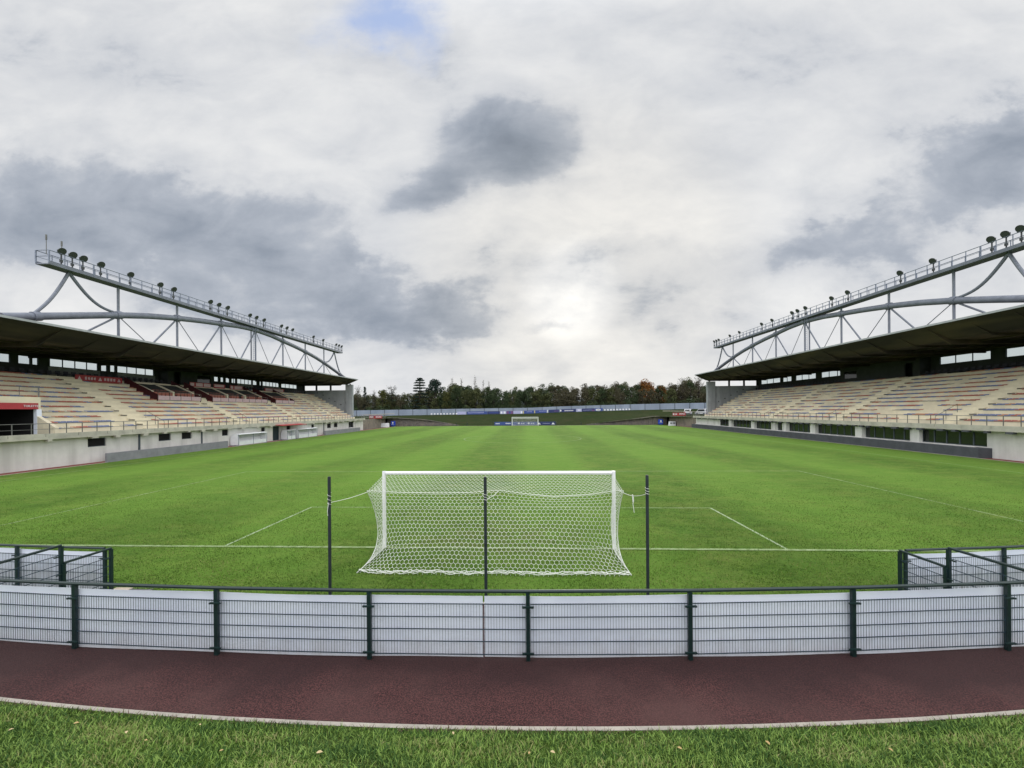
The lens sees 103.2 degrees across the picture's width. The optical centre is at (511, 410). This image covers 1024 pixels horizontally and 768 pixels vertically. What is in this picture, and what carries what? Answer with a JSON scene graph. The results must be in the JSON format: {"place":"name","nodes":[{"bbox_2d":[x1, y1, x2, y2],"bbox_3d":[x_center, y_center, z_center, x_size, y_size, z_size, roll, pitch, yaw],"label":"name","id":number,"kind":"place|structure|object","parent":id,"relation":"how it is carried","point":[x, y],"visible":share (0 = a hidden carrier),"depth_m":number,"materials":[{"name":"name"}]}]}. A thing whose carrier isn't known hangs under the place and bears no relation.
{"place":"outdoors","nodes":[
{"label":"outdoors","id":0,"kind":"place"},
{"bbox_2d":[1,417,668,730],"bbox_3d":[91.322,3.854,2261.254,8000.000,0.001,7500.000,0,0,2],"label":"ground","id":1,"kind":"structure","parent":0,"point":[425,422],"depth_m":162.56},
{"bbox_2d":[363,418,384,429],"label":"block wall","id":2,"kind":"structure","parent":1,"relation":"on","point":[371,423],"depth_m":105.32,"materials":[{"name":"grey concrete"}]},
{"bbox_2d":[387,417,454,426],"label":"stone wall","id":3,"kind":"structure","parent":1,"relation":"on","point":[408,422],"depth_m":120.03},
{"bbox_2d":[586,416,666,424],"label":"stone wall","id":4,"kind":"structure","parent":1,"relation":"on","point":[647,421],"depth_m":117.28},
{"bbox_2d":[455,425,541,425],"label":"verge","id":5,"kind":"structure","parent":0,"point":[498,425],"depth_m":119.31,"materials":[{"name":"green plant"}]},
{"bbox_2d":[513,422,536,424],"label":"advertising board","id":6,"kind":"object","parent":5,"relation":"on","point":[521,423],"visible":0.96,"depth_m":117.63,"materials":[{"name":"blue plastic"}]},
{"bbox_2d":[537,422,554,424],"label":"advertising board","id":7,"kind":"object","parent":5,"relation":"on","point":[545,423],"visible":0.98,"depth_m":117.37,"materials":[{"name":"blue plastic"}]},
{"bbox_2d":[0,425,1023,601],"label":"pitch ground","id":8,"kind":"structure","parent":0,"point":[635,454],"depth_m":19.51,"materials":[{"name":"green plant"}]},
{"bbox_2d":[0,544,106,588],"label":"railing fence","id":9,"kind":"object","parent":8,"relation":"on","point":[9,553],"visible":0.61,"depth_m":10.26,"materials":[{"name":"green paint"}]},
{"bbox_2d":[56,547,113,589],"bbox_3d":[-9.992,3.994,9.532,0.056,1.197,1.172,0,0,6],"label":"railing fence","id":10,"kind":"object","parent":8,"relation":"on","point":[110,574],"visible":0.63,"depth_m":9.69,"materials":[{"name":"black metal"}]},
{"bbox_2d":[0,544,64,586],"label":"railing fence","id":11,"kind":"object","parent":10,"relation":"attached to","point":[61,555],"visible":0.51,"depth_m":8.79,"materials":[{"name":"black metal"}]},
{"bbox_2d":[0,234,364,473],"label":"grandstand","id":12,"kind":"object","parent":8,"relation":"on","point":[71,420],"visible":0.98,"depth_m":45.42,"materials":[{"name":"grey"}]},
{"bbox_2d":[0,403,39,408],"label":"sign","id":13,"kind":"object","parent":12,"relation":"attached to","point":[19,405],"visible":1,"depth_m":33.59,"materials":[{"name":"red plastic"}]},
{"bbox_2d":[50,358,97,370],"bbox_3d":[-51.254,-5.316,47.573,0.100,0.900,5.100,0,0,2],"label":"rear window","id":14,"kind":"structure","parent":12,"relation":"in","point":[50,358],"depth_m":47.63,"materials":[{"name":"grey"}]},
{"bbox_2d":[88,438,104,446],"bbox_3d":[-38.270,2.946,37.288,0.080,0.780,1.600,0,0,2],"label":"window","id":15,"kind":"structure","parent":12,"relation":"in","point":[92,442],"depth_m":37.35,"materials":[{"name":"grey glass"}]},
{"bbox_2d":[75,374,121,382],"bbox_3d":[-48.228,-3.628,47.501,0.046,0.680,5.200,0,0,2],"label":"banner","id":16,"kind":"object","parent":12,"relation":"attached to","point":[99,379],"visible":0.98,"depth_m":47.32,"materials":[{"name":"red fabric"}]},
{"bbox_2d":[117,366,153,375],"bbox_3d":[-50.950,-5.308,55.017,0.100,0.880,5.200,0,0,2],"label":"rear window","id":17,"kind":"structure","parent":12,"relation":"in","point":[117,366],"depth_m":55.01,"materials":[{"name":"grey"}]},
{"bbox_2d":[159,433,169,440],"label":"window","id":18,"kind":"structure","parent":12,"relation":"in","point":[162,437],"depth_m":44.34,"materials":[{"name":"grey glass"}]},
{"bbox_2d":[182,432,190,438],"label":"window","id":19,"kind":"structure","parent":12,"relation":"in","point":[185,435],"depth_m":47.19,"materials":[{"name":"grey glass"}]},
{"bbox_2d":[189,382,210,387],"bbox_3d":[-47.655,-3.863,62.089,0.046,0.660,4.000,0,0,2],"label":"banner","id":20,"kind":"object","parent":12,"relation":"attached to","point":[196,384],"visible":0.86,"depth_m":62.05,"materials":[{"name":"red fabric"}]},
{"bbox_2d":[273,426,278,440],"bbox_3d":[-37.186,3.613,63.716,0.080,2.230,1.700,0,0,2],"label":"door","id":21,"kind":"structure","parent":12,"relation":"in","point":[275,429],"depth_m":64.02,"materials":[{"name":"grey paint"}]},
{"bbox_2d":[328,476,331,594],"bbox_3d":[-4.305,3.059,9.579,0.072,2.980,0.072,0,0,2],"label":"net pole","id":22,"kind":"object","parent":8,"relation":"on","point":[329,540],"visible":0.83,"depth_m":9.55,"materials":[{"name":"black metal"}]},
{"bbox_2d":[484,477,487,595],"bbox_3d":[-0.613,3.036,9.429,0.072,2.970,0.072,0,0,2],"label":"net pole","id":23,"kind":"object","parent":8,"relation":"on","point":[485,536],"visible":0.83,"depth_m":9.40,"materials":[{"name":"black metal"}]},
{"bbox_2d":[358,471,631,576],"bbox_3d":[-0.505,3.245,12.022,7.557,2.550,2.329,0,0,2],"label":"football goal","id":24,"kind":"object","parent":8,"relation":"on","point":[614,515],"visible":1,"depth_m":11.71,"materials":[{"name":"white fabric"}]},
{"bbox_2d":[0,425,1019,475],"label":"pitch kerb","id":25,"kind":"structure","parent":8,"relation":"on","point":[556,425],"depth_m":42.30,"materials":[{"name":"concrete"}]},
{"bbox_2d":[105,441,227,461],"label":"wall","id":26,"kind":"structure","parent":25,"relation":"on","point":[130,455],"depth_m":42.24,"materials":[{"name":"grey concrete"}]},
{"bbox_2d":[324,427,359,434],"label":"wall","id":27,"kind":"structure","parent":25,"relation":"on","point":[331,432],"depth_m":82.67,"materials":[{"name":"grey concrete"}]},
{"bbox_2d":[0,425,1020,551],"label":"pitch markings","id":28,"kind":"object","parent":8,"relation":"on","point":[228,545],"visible":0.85,"depth_m":13.44,"materials":[{"name":"paint"}]},
{"bbox_2d":[512,417,537,425],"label":"football goal","id":29,"kind":"object","parent":8,"relation":"on","point":[523,420],"visible":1,"depth_m":116.43,"materials":[{"name":"white paint"}]},
{"bbox_2d":[645,475,649,594],"bbox_3d":[3.099,2.988,9.277,0.072,3.010,0.072,0,0,2],"label":"net pole","id":30,"kind":"object","parent":8,"relation":"on","point":[647,530],"visible":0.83,"depth_m":9.25,"materials":[{"name":"black metal"}]},
{"bbox_2d":[897,549,953,590],"bbox_3d":[9.074,3.849,8.944,0.056,1.197,1.172,0,0,-1],"label":"railing fence","id":31,"kind":"object","parent":8,"relation":"on","point":[900,568],"visible":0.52,"depth_m":9.05,"materials":[{"name":"metal"}]},
{"bbox_2d":[945,547,1023,588],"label":"railing fence","id":32,"kind":"object","parent":31,"relation":"attached to","point":[948,558],"visible":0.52,"depth_m":8.19,"materials":[{"name":"black metal"}]},
{"bbox_2d":[903,545,1023,590],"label":"railing fence","id":33,"kind":"object","parent":8,"relation":"on","point":[1011,557],"visible":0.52,"depth_m":9.63,"materials":[{"name":"green paint"}]},
{"bbox_2d":[0,605,1023,727],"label":"path","id":34,"kind":"structure","parent":0,"point":[592,691],"depth_m":5.99,"materials":[{"name":"brown rubber"}]},
{"bbox_2d":[0,579,1023,661],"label":"railing fence","id":35,"kind":"object","parent":34,"relation":"on","point":[689,624],"visible":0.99,"depth_m":6.71,"materials":[{"name":"green paint"}]},
{"bbox_2d":[0,697,1023,730],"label":"path kerb","id":36,"kind":"structure","parent":34,"relation":"on","point":[585,728],"depth_m":5.23,"materials":[{"name":"concrete"}]},
{"bbox_2d":[0,698,1023,767],"bbox_3d":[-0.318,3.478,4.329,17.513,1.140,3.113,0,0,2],"label":"embankment grass","id":37,"kind":"structure","parent":0,"point":[952,729],"depth_m":4.45,"materials":[{"name":"plant"}]},
{"bbox_2d":[0,426,1023,474],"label":"running track","id":38,"kind":"structure","parent":0,"point":[289,439],"depth_m":34.25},
{"bbox_2d":[230,432,266,445],"bbox_3d":[-36.566,3.933,56.535,1.200,1.620,5.860,0,0,2],"label":"team shelter","id":39,"kind":"object","parent":38,"relation":"on","point":[246,438],"visible":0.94,"depth_m":56.23,"materials":[{"name":"white plastic"}]},
{"bbox_2d":[281,429,295,439],"bbox_3d":[-36.193,3.931,65.677,1.200,1.620,2.360,0,0,2],"label":"team shelter","id":40,"kind":"object","parent":38,"relation":"on","point":[288,434],"visible":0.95,"depth_m":64.97,"materials":[{"name":"white plastic"}]},
{"bbox_2d":[295,427,317,438],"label":"team shelter","id":41,"kind":"object","parent":38,"relation":"on","point":[305,432],"visible":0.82,"depth_m":70.72,"materials":[{"name":"white plastic"}]},
{"bbox_2d":[669,416,695,426],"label":"block wall","id":42,"kind":"structure","parent":38,"relation":"on","point":[684,421],"depth_m":104.41,"materials":[{"name":"grey concrete"}]},
{"bbox_2d":[692,225,1023,461],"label":"grandstand","id":43,"kind":"object","parent":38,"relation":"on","point":[906,389],"visible":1,"depth_m":48.02,"materials":[{"name":"grey"}]},
{"bbox_2d":[734,420,750,427],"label":"window","id":44,"kind":"structure","parent":43,"relation":"in","point":[739,423],"depth_m":76.22,"materials":[{"name":"green"}]},
{"bbox_2d":[757,421,770,428],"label":"window","id":45,"kind":"structure","parent":43,"relation":"in","point":[760,425],"depth_m":69.24,"materials":[{"name":"green"}]},
{"bbox_2d":[790,423,809,432],"bbox_3d":[42.625,2.548,59.807,0.100,1.310,5.200,0,0,2],"label":"window","id":46,"kind":"structure","parent":43,"relation":"in","point":[797,427],"depth_m":60.15,"materials":[{"name":"green glass"}]},
{"bbox_2d":[818,424,854,435],"bbox_3d":[42.338,2.550,52.763,0.100,1.310,6.900,0,0,2],"label":"window","id":47,"kind":"structure","parent":43,"relation":"in","point":[849,430],"depth_m":52.92,"materials":[{"name":"green"}]},
{"bbox_2d":[866,426,909,440],"bbox_3d":[42.030,2.552,45.219,0.100,1.310,6.200,0,0,2],"label":"window","id":48,"kind":"structure","parent":43,"relation":"in","point":[872,432],"depth_m":45.31,"materials":[{"name":"green"}]},
{"bbox_2d":[923,429,986,446],"bbox_3d":[41.751,2.555,38.375,0.100,1.310,5.900,0,0,2],"label":"window","id":49,"kind":"structure","parent":43,"relation":"in","point":[974,438],"depth_m":38.10,"materials":[{"name":"green glass"}]},
{"bbox_2d":[939,350,990,364],"bbox_3d":[55.501,-6.405,49.821,0.100,1.000,5.900,0,0,2],"label":"rear window","id":50,"kind":"structure","parent":43,"relation":"in","point":[990,350],"depth_m":50.54,"materials":[{"name":"grey glass"}]},
{"bbox_2d":[0,0,1023,399],"label":"sky","id":51,"kind":"structure","parent":0,"point":[507,194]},
{"bbox_2d":[354,409,703,424],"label":"bank","id":52,"kind":"structure","parent":0,"point":[575,418],"depth_m":134.05,"materials":[{"name":"green plant"}]},
{"bbox_2d":[358,397,370,409],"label":"tree","id":53,"kind":"object","parent":52,"relation":"on","point":[361,404],"visible":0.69,"depth_m":171.62,"materials":[{"name":"green plant"}]},
{"bbox_2d":[376,390,389,409],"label":"tree","id":54,"kind":"object","parent":52,"relation":"on","point":[383,394],"visible":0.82,"depth_m":170.76,"materials":[{"name":"green plant"}]},
{"bbox_2d":[386,385,398,406],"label":"tree","id":55,"kind":"object","parent":52,"relation":"on","point":[391,397],"visible":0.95,"depth_m":170.90,"materials":[{"name":"green plant"}]},
{"bbox_2d":[396,399,404,413],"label":"tree","id":56,"kind":"object","parent":52,"relation":"on","point":[400,403],"visible":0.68,"depth_m":170.52,"materials":[{"name":"green plant"}]},
{"bbox_2d":[404,393,414,411],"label":"tree","id":57,"kind":"object","parent":52,"relation":"on","point":[407,397],"visible":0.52,"depth_m":184.84,"materials":[{"name":"green plant"}]},
{"bbox_2d":[405,395,418,409],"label":"tree","id":58,"kind":"object","parent":52,"relation":"on","point":[415,398],"visible":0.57,"depth_m":174.38,"materials":[{"name":"green plant"}]},
{"bbox_2d":[407,378,429,407],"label":"cedar tree","id":59,"kind":"object","parent":52,"relation":"on","point":[419,387],"visible":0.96,"depth_m":171.78,"materials":[{"name":"green plant"}]},
{"bbox_2d":[425,379,442,408],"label":"pine tree","id":60,"kind":"object","parent":52,"relation":"on","point":[433,385],"visible":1,"depth_m":170.83,"materials":[{"name":"green plant"}]},
{"bbox_2d":[429,397,439,408],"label":"tree","id":61,"kind":"object","parent":52,"relation":"on","point":[434,403],"visible":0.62,"depth_m":170.09,"materials":[{"name":"green plant"}]},
{"bbox_2d":[438,392,454,408],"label":"tree","id":62,"kind":"object","parent":52,"relation":"on","point":[440,399],"visible":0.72,"depth_m":169.62,"materials":[{"name":"green plant"}]},
{"bbox_2d":[443,390,451,408],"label":"tree","id":63,"kind":"object","parent":52,"relation":"on","point":[445,396],"visible":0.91,"depth_m":168.41,"materials":[{"name":"green plant"}]},
{"bbox_2d":[442,383,458,401],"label":"tree","id":64,"kind":"object","parent":52,"relation":"on","point":[451,388],"visible":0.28,"depth_m":178.11,"materials":[{"name":"green plant"}]},
{"bbox_2d":[450,385,463,408],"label":"tree","id":65,"kind":"object","parent":52,"relation":"on","point":[457,391],"visible":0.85,"depth_m":173.14,"materials":[{"name":"green plant"}]},
{"bbox_2d":[460,389,472,408],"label":"tree","id":66,"kind":"object","parent":52,"relation":"on","point":[465,394],"visible":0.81,"depth_m":171.56,"materials":[{"name":"green plant"}]},
{"bbox_2d":[460,385,474,408],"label":"tree","id":67,"kind":"object","parent":52,"relation":"on","point":[468,387],"visible":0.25,"depth_m":178.56,"materials":[{"name":"green plant"}]},
{"bbox_2d":[468,388,485,410],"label":"tree","id":68,"kind":"object","parent":52,"relation":"on","point":[477,393],"visible":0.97,"depth_m":171.79,"materials":[{"name":"green plant"}]},
{"bbox_2d":[467,411,486,413],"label":"banner","id":69,"kind":"object","parent":52,"relation":"on","point":[478,412],"visible":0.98,"depth_m":153.03,"materials":[{"name":"blue plastic"}]},
{"bbox_2d":[480,387,494,407],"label":"tree","id":70,"kind":"object","parent":52,"relation":"on","point":[487,391],"visible":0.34,"depth_m":179.01,"materials":[{"name":"green plant"}]},
{"bbox_2d":[486,391,501,407],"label":"tree","id":71,"kind":"object","parent":52,"relation":"on","point":[493,400],"visible":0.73,"depth_m":173.04,"materials":[{"name":"green plant"}]},
{"bbox_2d":[497,394,509,407],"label":"tree","id":72,"kind":"object","parent":52,"relation":"on","point":[502,398],"visible":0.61,"depth_m":169.06,"materials":[{"name":"green plant"}]},
{"bbox_2d":[508,394,518,407],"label":"tree","id":73,"kind":"object","parent":52,"relation":"on","point":[511,402],"visible":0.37,"depth_m":173.55,"materials":[{"name":"green plant"}]},
{"bbox_2d":[513,390,524,407],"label":"tree","id":74,"kind":"object","parent":52,"relation":"on","point":[518,399],"visible":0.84,"depth_m":168.11,"materials":[{"name":"green plant"}]},
{"bbox_2d":[519,390,533,407],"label":"tree","id":75,"kind":"object","parent":52,"relation":"on","point":[527,399],"visible":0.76,"depth_m":168.74,"materials":[{"name":"green plant"}]},
{"bbox_2d":[524,386,534,407],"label":"tree","id":76,"kind":"object","parent":52,"relation":"on","point":[530,390],"visible":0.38,"depth_m":177.81,"materials":[{"name":"green plant"}]},
{"bbox_2d":[354,403,705,415],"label":"boundary wall","id":77,"kind":"structure","parent":52,"relation":"on","point":[659,406],"depth_m":152.38,"materials":[{"name":"grey concrete"}]},
{"bbox_2d":[354,398,705,411],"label":"undergrowth","id":78,"kind":"object","parent":52,"relation":"on","point":[464,407],"visible":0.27,"depth_m":168.07,"materials":[{"name":"green plant"}]},
{"bbox_2d":[528,391,542,407],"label":"tree","id":79,"kind":"object","parent":52,"relation":"on","point":[536,394],"visible":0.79,"depth_m":170.58,"materials":[{"name":"green plant"}]},
{"bbox_2d":[537,384,553,405],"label":"tree","id":80,"kind":"object","parent":52,"relation":"on","point":[544,392],"visible":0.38,"depth_m":177.43,"materials":[{"name":"green plant"}]},
{"bbox_2d":[541,393,553,406],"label":"tree","id":81,"kind":"object","parent":52,"relation":"on","point":[545,397],"visible":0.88,"depth_m":170.09,"materials":[{"name":"green plant"}]},
{"bbox_2d":[548,385,562,405],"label":"tree","id":82,"kind":"object","parent":52,"relation":"on","point":[555,389],"visible":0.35,"depth_m":180.35,"materials":[{"name":"green plant"}]},
{"bbox_2d":[551,392,565,406],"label":"tree","id":83,"kind":"object","parent":52,"relation":"on","point":[557,398],"visible":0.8,"depth_m":167.84,"materials":[{"name":"green plant"}]},
{"bbox_2d":[561,390,573,405],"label":"tree","id":84,"kind":"object","parent":52,"relation":"on","point":[565,392],"visible":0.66,"depth_m":166.49,"materials":[{"name":"green plant"}]},
{"bbox_2d":[566,393,580,405],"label":"tree","id":85,"kind":"object","parent":52,"relation":"on","point":[575,402],"visible":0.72,"depth_m":166.63,"materials":[{"name":"green plant"}]},
{"bbox_2d":[579,389,589,405],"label":"tree","id":86,"kind":"object","parent":52,"relation":"on","point":[585,393],"visible":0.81,"depth_m":168.02,"materials":[{"name":"green plant"}]},
{"bbox_2d":[587,388,599,404],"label":"tree","id":87,"kind":"object","parent":52,"relation":"on","point":[591,393],"visible":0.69,"depth_m":168.63,"materials":[{"name":"green plant"}]},
{"bbox_2d":[596,388,607,404],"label":"tree","id":88,"kind":"object","parent":52,"relation":"on","point":[602,391],"visible":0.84,"depth_m":170.86,"materials":[{"name":"green plant"}]},
{"bbox_2d":[605,387,615,404],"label":"tree","id":89,"kind":"object","parent":52,"relation":"on","point":[608,392],"visible":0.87,"depth_m":170.53,"materials":[{"name":"green plant"}]},
{"bbox_2d":[615,388,626,404],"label":"tree","id":90,"kind":"object","parent":52,"relation":"on","point":[619,399],"visible":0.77,"depth_m":166.72,"materials":[{"name":"green plant"}]},
{"bbox_2d":[617,385,629,408],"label":"tree","id":91,"kind":"object","parent":52,"relation":"on","point":[622,389],"visible":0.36,"depth_m":177.93,"materials":[{"name":"green plant"}]},
{"bbox_2d":[626,386,638,403],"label":"tree","id":92,"kind":"object","parent":52,"relation":"on","point":[635,396],"visible":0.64,"depth_m":166.06,"materials":[{"name":"green plant"}]},
{"bbox_2d":[635,382,647,397],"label":"tree","id":93,"kind":"object","parent":52,"relation":"on","point":[638,387],"visible":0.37,"depth_m":177.84,"materials":[{"name":"green plant"}]},
{"bbox_2d":[637,389,648,403],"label":"tree","id":94,"kind":"object","parent":52,"relation":"on","point":[643,401],"visible":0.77,"depth_m":167.00,"materials":[{"name":"green plant"}]},
{"bbox_2d":[636,379,654,402],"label":"tree","id":95,"kind":"object","parent":52,"relation":"on","point":[646,385],"visible":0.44,"depth_m":175.79,"materials":[{"name":"orange plant"}]},
{"bbox_2d":[646,389,655,403],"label":"tree","id":96,"kind":"object","parent":52,"relation":"on","point":[650,395],"visible":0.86,"depth_m":166.54,"materials":[{"name":"green plant"}]},
{"bbox_2d":[654,385,667,402],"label":"tree","id":97,"kind":"object","parent":52,"relation":"on","point":[657,390],"visible":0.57,"depth_m":174.93,"materials":[{"name":"green plant"}]},
{"bbox_2d":[662,388,677,402],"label":"tree","id":98,"kind":"object","parent":52,"relation":"on","point":[670,393],"visible":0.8,"depth_m":165.07,"materials":[{"name":"green plant"}]},
{"bbox_2d":[665,383,678,400],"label":"tree","id":99,"kind":"object","parent":52,"relation":"on","point":[673,386],"visible":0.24,"depth_m":177.93,"materials":[{"name":"green plant"}]},
{"bbox_2d":[676,385,689,402],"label":"tree","id":100,"kind":"object","parent":52,"relation":"on","point":[685,393],"visible":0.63,"depth_m":167.43,"materials":[{"name":"green plant"}]},
{"bbox_2d":[677,378,691,402],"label":"tree","id":101,"kind":"object","parent":52,"relation":"on","point":[683,389],"visible":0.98,"depth_m":167.08,"materials":[{"name":"green plant"}]},
{"bbox_2d":[685,381,696,401],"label":"tree","id":102,"kind":"object","parent":52,"relation":"on","point":[688,384],"visible":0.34,"depth_m":174.29,"materials":[{"name":"green plant"}]},
{"bbox_2d":[691,389,703,402],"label":"tree","id":103,"kind":"object","parent":52,"relation":"on","point":[695,393],"visible":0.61,"depth_m":164.47,"materials":[{"name":"green plant"}]},
{"bbox_2d":[691,377,705,398],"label":"tree","id":104,"kind":"object","parent":52,"relation":"on","point":[698,384],"visible":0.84,"depth_m":166.87,"materials":[{"name":"green plant"}]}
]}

